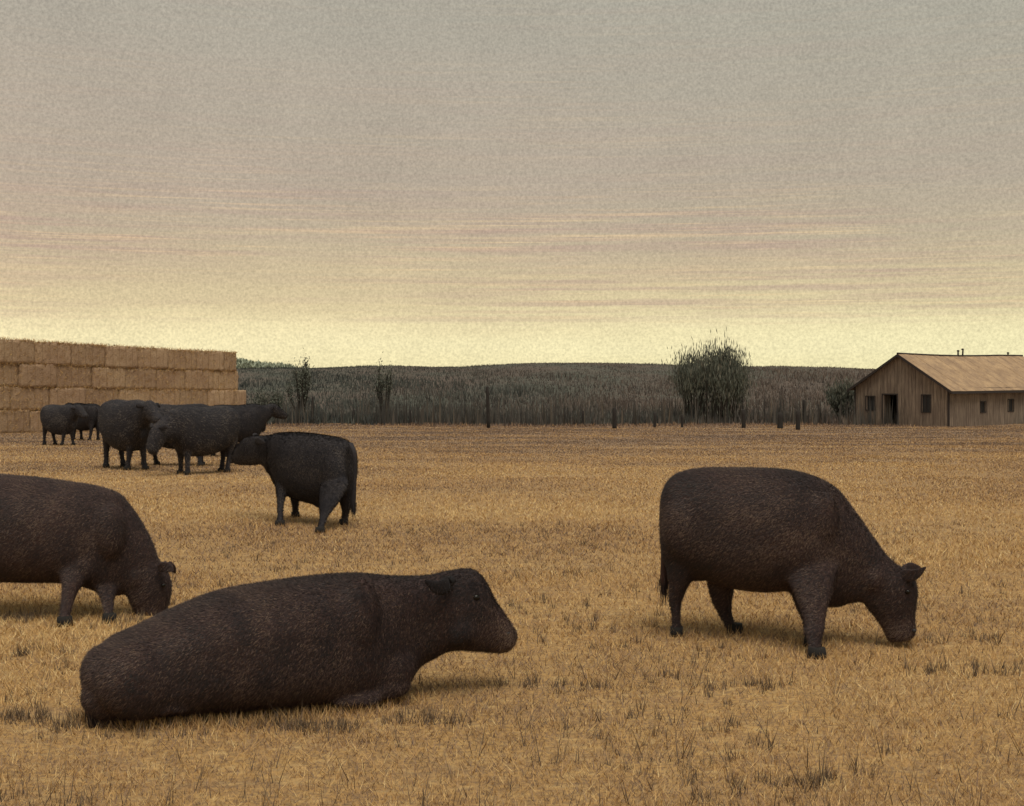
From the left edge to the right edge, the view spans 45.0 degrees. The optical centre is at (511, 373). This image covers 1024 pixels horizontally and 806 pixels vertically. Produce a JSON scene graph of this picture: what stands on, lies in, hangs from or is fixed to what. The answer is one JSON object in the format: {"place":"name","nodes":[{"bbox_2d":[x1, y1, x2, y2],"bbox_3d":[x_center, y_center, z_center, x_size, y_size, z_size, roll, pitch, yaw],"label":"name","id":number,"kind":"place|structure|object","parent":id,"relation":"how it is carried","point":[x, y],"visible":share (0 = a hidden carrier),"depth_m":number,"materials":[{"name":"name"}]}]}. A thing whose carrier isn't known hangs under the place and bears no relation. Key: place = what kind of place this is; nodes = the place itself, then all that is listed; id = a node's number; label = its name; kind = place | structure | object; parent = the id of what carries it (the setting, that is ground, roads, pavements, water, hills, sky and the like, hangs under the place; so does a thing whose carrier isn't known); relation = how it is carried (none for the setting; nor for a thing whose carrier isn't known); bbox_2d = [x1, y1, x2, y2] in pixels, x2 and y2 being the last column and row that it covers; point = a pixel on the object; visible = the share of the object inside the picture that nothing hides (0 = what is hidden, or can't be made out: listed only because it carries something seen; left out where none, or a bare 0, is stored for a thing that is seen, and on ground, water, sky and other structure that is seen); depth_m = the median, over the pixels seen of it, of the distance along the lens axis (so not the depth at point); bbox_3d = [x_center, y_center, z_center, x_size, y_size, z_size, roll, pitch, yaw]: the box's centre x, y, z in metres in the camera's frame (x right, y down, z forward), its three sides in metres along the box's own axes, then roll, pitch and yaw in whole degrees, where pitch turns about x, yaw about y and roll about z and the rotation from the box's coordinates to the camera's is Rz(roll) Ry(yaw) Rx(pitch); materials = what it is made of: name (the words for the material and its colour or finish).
{"place":"outdoors","nodes":[
{"label":"outdoors","id":0,"kind":"place"},
{"bbox_2d":[0,423,1023,805],"bbox_3d":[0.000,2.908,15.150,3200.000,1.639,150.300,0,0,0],"label":"pasture","id":1,"kind":"structure","parent":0,"point":[442,745],"depth_m":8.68,"materials":[{"name":"plant"}]},
{"bbox_2d":[0,410,29,432],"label":"straw bale","id":2,"kind":"object","parent":1,"relation":"on","point":[4,426],"visible":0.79,"depth_m":62.81,"materials":[{"name":"brown plant"}]},
{"bbox_2d":[0,386,10,409],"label":"straw bale","id":3,"kind":"object","parent":2,"relation":"on","point":[4,396],"visible":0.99,"depth_m":62.30,"materials":[{"name":"brown plant"}]},
{"bbox_2d":[0,363,18,386],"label":"straw bale","id":4,"kind":"object","parent":3,"relation":"on","point":[12,368],"visible":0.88,"depth_m":62.58,"materials":[{"name":"brown"}]},
{"bbox_2d":[30,410,47,431],"bbox_3d":[-24.788,2.514,65.078,1.322,1.266,2.470,0,0,27],"label":"straw bale","id":5,"kind":"object","parent":1,"relation":"on","point":[34,420],"visible":0.2,"depth_m":63.99,"materials":[{"name":"brown plant"}]},
{"bbox_2d":[9,387,49,410],"bbox_3d":[-25.355,1.275,64.005,1.316,1.275,2.488,0,0,28],"label":"straw bale","id":6,"kind":"object","parent":5,"relation":"on","point":[24,394],"visible":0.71,"depth_m":63.62,"materials":[{"name":"brown plant"}]},
{"bbox_2d":[10,364,56,387],"bbox_3d":[-25.079,0.114,64.406,1.306,1.283,2.508,0,0,27],"label":"straw bale","id":7,"kind":"object","parent":6,"relation":"on","point":[45,380],"visible":0.8,"depth_m":64.01,"materials":[{"name":"brown"}]},
{"bbox_2d":[0,339,34,363],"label":"straw bale","id":8,"kind":"object","parent":7,"relation":"on","point":[15,345],"visible":0.87,"depth_m":62.88,"materials":[{"name":"brown plant"}]},
{"bbox_2d":[40,404,88,445],"bbox_3d":[-16.120,1.867,44.642,2.758,1.542,0.946,0,0,34],"label":"cow","id":9,"kind":"object","parent":1,"relation":"on","point":[61,420],"visible":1,"depth_m":44.36},
{"bbox_2d":[64,402,99,439],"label":"cow","id":10,"kind":"object","parent":1,"relation":"on","point":[90,423],"visible":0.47,"depth_m":51.00},
{"bbox_2d":[0,473,175,626],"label":"cow","id":11,"kind":"object","parent":1,"relation":"on","point":[72,537],"visible":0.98,"depth_m":10.48},
{"bbox_2d":[0,336,237,432],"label":"loose straw","id":12,"kind":"object","parent":1,"relation":"on","point":[117,346],"visible":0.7,"depth_m":68.25,"materials":[{"name":"brown plant"}]},
{"bbox_2d":[97,399,162,469],"bbox_3d":[-8.794,1.427,28.668,1.027,1.689,3.073,0,0,-41],"label":"cow","id":13,"kind":"object","parent":1,"relation":"on","point":[123,425],"visible":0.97,"depth_m":28.35},
{"bbox_2d":[140,403,233,466],"bbox_3d":[-8.021,1.516,30.458,2.593,1.608,0.998,0,0,0],"label":"cow","id":14,"kind":"object","parent":1,"relation":"on","point":[164,409],"visible":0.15,"depth_m":30.25},
{"bbox_2d":[146,406,240,474],"bbox_3d":[-6.911,1.463,26.971,0.950,1.541,2.556,0,0,29],"label":"cow","id":15,"kind":"object","parent":1,"relation":"on","point":[187,433],"visible":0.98,"depth_m":26.67},
{"bbox_2d":[210,403,287,456],"bbox_3d":[-7.712,1.639,35.958,2.831,1.572,0.959,0,0,-43],"label":"cow","id":16,"kind":"object","parent":1,"relation":"on","point":[254,418],"visible":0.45,"depth_m":35.75},
{"bbox_2d":[230,431,357,533],"bbox_3d":[-3.027,1.471,17.475,1.011,1.321,2.729,0,0,-41],"label":"cow","id":17,"kind":"object","parent":1,"relation":"on","point":[320,471],"visible":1,"depth_m":17.03},
{"bbox_2d":[79,567,519,728],"bbox_3d":[-1.304,1.772,7.919,2.783,1.014,0.917,0,0,-16],"label":"cow","id":18,"kind":"object","parent":1,"relation":"on","point":[358,638],"visible":1,"depth_m":7.55},
{"bbox_2d":[311,397,313,418],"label":"fence post","id":19,"kind":"object","parent":1,"relation":"on","point":[312,399],"visible":0.63,"depth_m":89.46,"materials":[{"name":"brown wood"}]},
{"bbox_2d":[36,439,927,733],"bbox_3d":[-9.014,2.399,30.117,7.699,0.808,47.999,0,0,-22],"label":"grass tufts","id":20,"kind":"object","parent":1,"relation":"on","point":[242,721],"visible":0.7,"depth_m":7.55,"materials":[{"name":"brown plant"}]},
{"bbox_2d":[486,386,489,427],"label":"fence post","id":21,"kind":"object","parent":1,"relation":"on","point":[487,408],"visible":0.9,"depth_m":78.62,"materials":[{"name":"brown wood"}]},
{"bbox_2d":[0,519,1023,805],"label":"dead weeds","id":22,"kind":"object","parent":1,"relation":"on","point":[12,713],"visible":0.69,"depth_m":7.43,"materials":[{"name":"brown plant"}]},
{"bbox_2d":[246,388,903,425],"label":"dead stems","id":23,"kind":"object","parent":1,"relation":"on","point":[393,418],"visible":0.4,"depth_m":88.84,"materials":[{"name":"brown plant"}]},
{"bbox_2d":[612,407,616,428],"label":"fence post","id":24,"kind":"object","parent":1,"relation":"on","point":[614,419],"visible":0.9,"depth_m":76.20,"materials":[{"name":"wood"}]},
{"bbox_2d":[653,413,656,426],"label":"fence post","id":25,"kind":"object","parent":1,"relation":"on","point":[654,420],"visible":0.81,"depth_m":79.81,"materials":[{"name":"brown wood"}]},
{"bbox_2d":[681,414,683,426],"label":"fence post","id":26,"kind":"object","parent":1,"relation":"on","point":[682,422],"visible":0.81,"depth_m":78.72,"materials":[{"name":"wood"}]},
{"bbox_2d":[741,409,745,427],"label":"fence post","id":27,"kind":"object","parent":1,"relation":"on","point":[743,423],"visible":0.81,"depth_m":76.42,"materials":[{"name":"wood"}]},
{"bbox_2d":[777,412,782,428],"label":"fence post","id":28,"kind":"object","parent":1,"relation":"on","point":[779,420],"visible":0.81,"depth_m":74.61,"materials":[{"name":"brown wood"}]},
{"bbox_2d":[655,466,926,659],"bbox_3d":[2.133,1.433,9.687,2.102,1.396,0.989,0,0,30],"label":"cow","id":29,"kind":"object","parent":1,"relation":"on","point":[809,543],"visible":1,"depth_m":9.51},
{"bbox_2d":[796,411,799,429],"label":"fence post","id":30,"kind":"object","parent":1,"relation":"on","point":[797,420],"visible":0.81,"depth_m":72.01,"materials":[{"name":"brown wood"}]},
{"bbox_2d":[0,0,1023,368],"label":"sky","id":31,"kind":"structure","parent":0,"point":[452,183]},
{"bbox_2d":[237,363,1023,423],"bbox_3d":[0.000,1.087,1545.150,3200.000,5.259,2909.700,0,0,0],"label":"hill","id":32,"kind":"structure","parent":0,"point":[560,368],"depth_m":135.57,"materials":[{"name":"green plant"}]},
{"bbox_2d":[236,357,295,368],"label":"woodland","id":33,"kind":"object","parent":32,"relation":"on","point":[243,363],"visible":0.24,"depth_m":323.15,"materials":[{"name":"green plant"}]},
{"bbox_2d":[247,388,289,407],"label":"hedge shrub","id":34,"kind":"object","parent":32,"relation":"on","point":[273,399],"visible":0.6,"depth_m":92.61,"materials":[{"name":"green plant"}]},
{"bbox_2d":[282,348,314,412],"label":"slender tree","id":35,"kind":"object","parent":32,"relation":"on","point":[302,380],"visible":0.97,"depth_m":95.89,"materials":[{"name":"green plant"}]},
{"bbox_2d":[373,352,394,411],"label":"slender tree","id":36,"kind":"object","parent":32,"relation":"on","point":[380,385],"visible":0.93,"depth_m":96.96,"materials":[{"name":"green plant"}]},
{"bbox_2d":[236,361,896,425],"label":"brush","id":37,"kind":"object","parent":32,"relation":"on","point":[347,404],"visible":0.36,"depth_m":121.84,"materials":[{"name":"plant"}]},
{"bbox_2d":[661,327,761,421],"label":"willow tree","id":38,"kind":"object","parent":32,"relation":"on","point":[719,374],"visible":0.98,"depth_m":90.80,"materials":[{"name":"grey plant"}]},
{"bbox_2d":[823,374,855,417],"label":"hedge shrub","id":39,"kind":"object","parent":32,"relation":"on","point":[837,394],"visible":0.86,"depth_m":92.70,"materials":[{"name":"green plant"}]},
{"bbox_2d":[847,348,1023,426],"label":"barn","id":40,"kind":"structure","parent":32,"relation":"on","point":[950,390],"depth_m":88.37,"materials":[{"name":"brown wood"}]},
{"bbox_2d":[865,396,874,410],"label":"window","id":41,"kind":"structure","parent":40,"relation":"in","point":[872,398],"depth_m":89.71,"materials":[{"name":"grey glass"}]},
{"bbox_2d":[884,395,890,421],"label":"door","id":42,"kind":"structure","parent":40,"relation":"in","point":[886,397],"depth_m":89.23,"materials":[{"name":"brown wood"}]},
{"bbox_2d":[921,394,930,412],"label":"window","id":43,"kind":"structure","parent":40,"relation":"in","point":[926,397],"depth_m":86.27,"materials":[{"name":"grey glass"}]},
{"bbox_2d":[980,401,985,412],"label":"window","id":44,"kind":"structure","parent":40,"relation":"in","point":[982,403],"depth_m":87.89,"materials":[{"name":"grey glass"}]},
{"bbox_2d":[1008,399,1013,411],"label":"window","id":45,"kind":"structure","parent":40,"relation":"in","point":[1010,400],"depth_m":90.39,"materials":[{"name":"grey glass"}]},
{"bbox_2d":[266,421,1020,427],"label":"rank grass","id":46,"kind":"structure","parent":0,"point":[431,424],"depth_m":85.11,"materials":[{"name":"brown plant"}]},
{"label":"straw bale","id":47,"kind":"object","parent":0,"visible":0},
{"bbox_2d":[207,390,233,405],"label":"straw bale","id":48,"kind":"object","parent":47,"relation":"on","point":[222,397],"visible":0.47,"depth_m":76.59,"materials":[{"name":"brown"}]},
{"bbox_2d":[212,371,238,389],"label":"straw bale","id":49,"kind":"object","parent":48,"relation":"on","point":[231,377],"visible":0.66,"depth_m":77.12,"materials":[{"name":"brown"}]},
{"bbox_2d":[224,352,236,371],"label":"straw bale","id":50,"kind":"object","parent":49,"relation":"on","point":[227,362],"visible":0.51,"depth_m":77.41,"materials":[{"name":"brown"}]},
{"bbox_2d":[234,390,245,404],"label":"straw bale","id":51,"kind":"object","parent":47,"relation":"on","point":[240,396],"visible":0.44,"depth_m":78.33,"materials":[{"name":"brown"}]},
{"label":"straw bale","id":52,"kind":"object","parent":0,"visible":0},
{"bbox_2d":[179,390,206,404],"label":"straw bale","id":53,"kind":"object","parent":52,"relation":"on","point":[191,398],"visible":0.38,"depth_m":74.45,"materials":[{"name":"brown plant"}]},
{"bbox_2d":[184,370,212,389],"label":"straw bale","id":54,"kind":"object","parent":53,"relation":"on","point":[192,383],"visible":0.7,"depth_m":74.86,"materials":[{"name":"brown"}]},
{"bbox_2d":[195,351,223,370],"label":"straw bale","id":55,"kind":"object","parent":54,"relation":"on","point":[218,357],"visible":0.73,"depth_m":75.77,"materials":[{"name":"brown plant"}]},
{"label":"straw bale","id":56,"kind":"object","parent":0,"visible":0},
{"bbox_2d":[150,389,179,404],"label":"straw bale","id":57,"kind":"object","parent":56,"relation":"on","point":[164,399],"visible":0.34,"depth_m":72.41,"materials":[{"name":"brown"}]},
{"bbox_2d":[154,369,184,389],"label":"straw bale","id":58,"kind":"object","parent":57,"relation":"on","point":[172,383],"visible":0.61,"depth_m":72.79,"materials":[{"name":"brown plant"}]},
{"bbox_2d":[161,349,195,369],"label":"straw bale","id":59,"kind":"object","parent":58,"relation":"on","point":[183,359],"visible":0.66,"depth_m":73.55,"materials":[{"name":"brown"}]},
{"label":"straw bale","id":60,"kind":"object","parent":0,"visible":0},
{"bbox_2d":[118,389,149,400],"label":"straw bale","id":61,"kind":"object","parent":60,"relation":"on","point":[137,394],"visible":0.34,"depth_m":70.19,"materials":[{"name":"brown"}]},
{"bbox_2d":[122,368,156,389],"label":"straw bale","id":62,"kind":"object","parent":61,"relation":"on","point":[142,373],"visible":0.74,"depth_m":70.59,"materials":[{"name":"brown plant"}]},
{"bbox_2d":[104,346,137,367],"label":"straw bale","id":63,"kind":"object","parent":62,"relation":"on","point":[112,358],"visible":0.72,"depth_m":69.20,"materials":[{"name":"brown"}]},
{"bbox_2d":[137,348,167,368],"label":"straw bale","id":64,"kind":"object","parent":62,"relation":"on","point":[152,361],"visible":0.7,"depth_m":71.46,"materials":[{"name":"brown plant"}]},
{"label":"straw bale","id":65,"kind":"object","parent":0,"visible":0},
{"bbox_2d":[85,388,117,405],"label":"straw bale","id":66,"kind":"object","parent":65,"relation":"on","point":[90,394],"visible":0.38,"depth_m":67.84,"materials":[{"name":"brown"}]},
{"bbox_2d":[91,367,125,388],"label":"straw bale","id":67,"kind":"object","parent":66,"relation":"on","point":[115,383],"visible":0.69,"depth_m":68.37,"materials":[{"name":"brown"}]},
{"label":"straw bale","id":68,"kind":"object","parent":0,"visible":0},
{"bbox_2d":[48,388,85,404],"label":"straw bale","id":69,"kind":"object","parent":68,"relation":"on","point":[80,395],"visible":0.42,"depth_m":65.80,"materials":[{"name":"brown plant"}]},
{"bbox_2d":[48,365,91,387],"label":"straw bale","id":70,"kind":"object","parent":69,"relation":"on","point":[72,379],"visible":0.69,"depth_m":66.27,"materials":[{"name":"brown"}]},
{"bbox_2d":[32,342,70,365],"bbox_3d":[-24.644,-1.043,65.262,1.306,1.283,2.508,0,0,28],"label":"straw bale","id":71,"kind":"object","parent":70,"relation":"on","point":[41,352],"visible":0.69,"depth_m":64.91,"materials":[{"name":"brown"}]},
{"bbox_2d":[61,344,104,366],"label":"straw bale","id":72,"kind":"object","parent":70,"relation":"on","point":[81,356],"visible":0.69,"depth_m":67.08,"materials":[{"name":"brown"}]}
]}

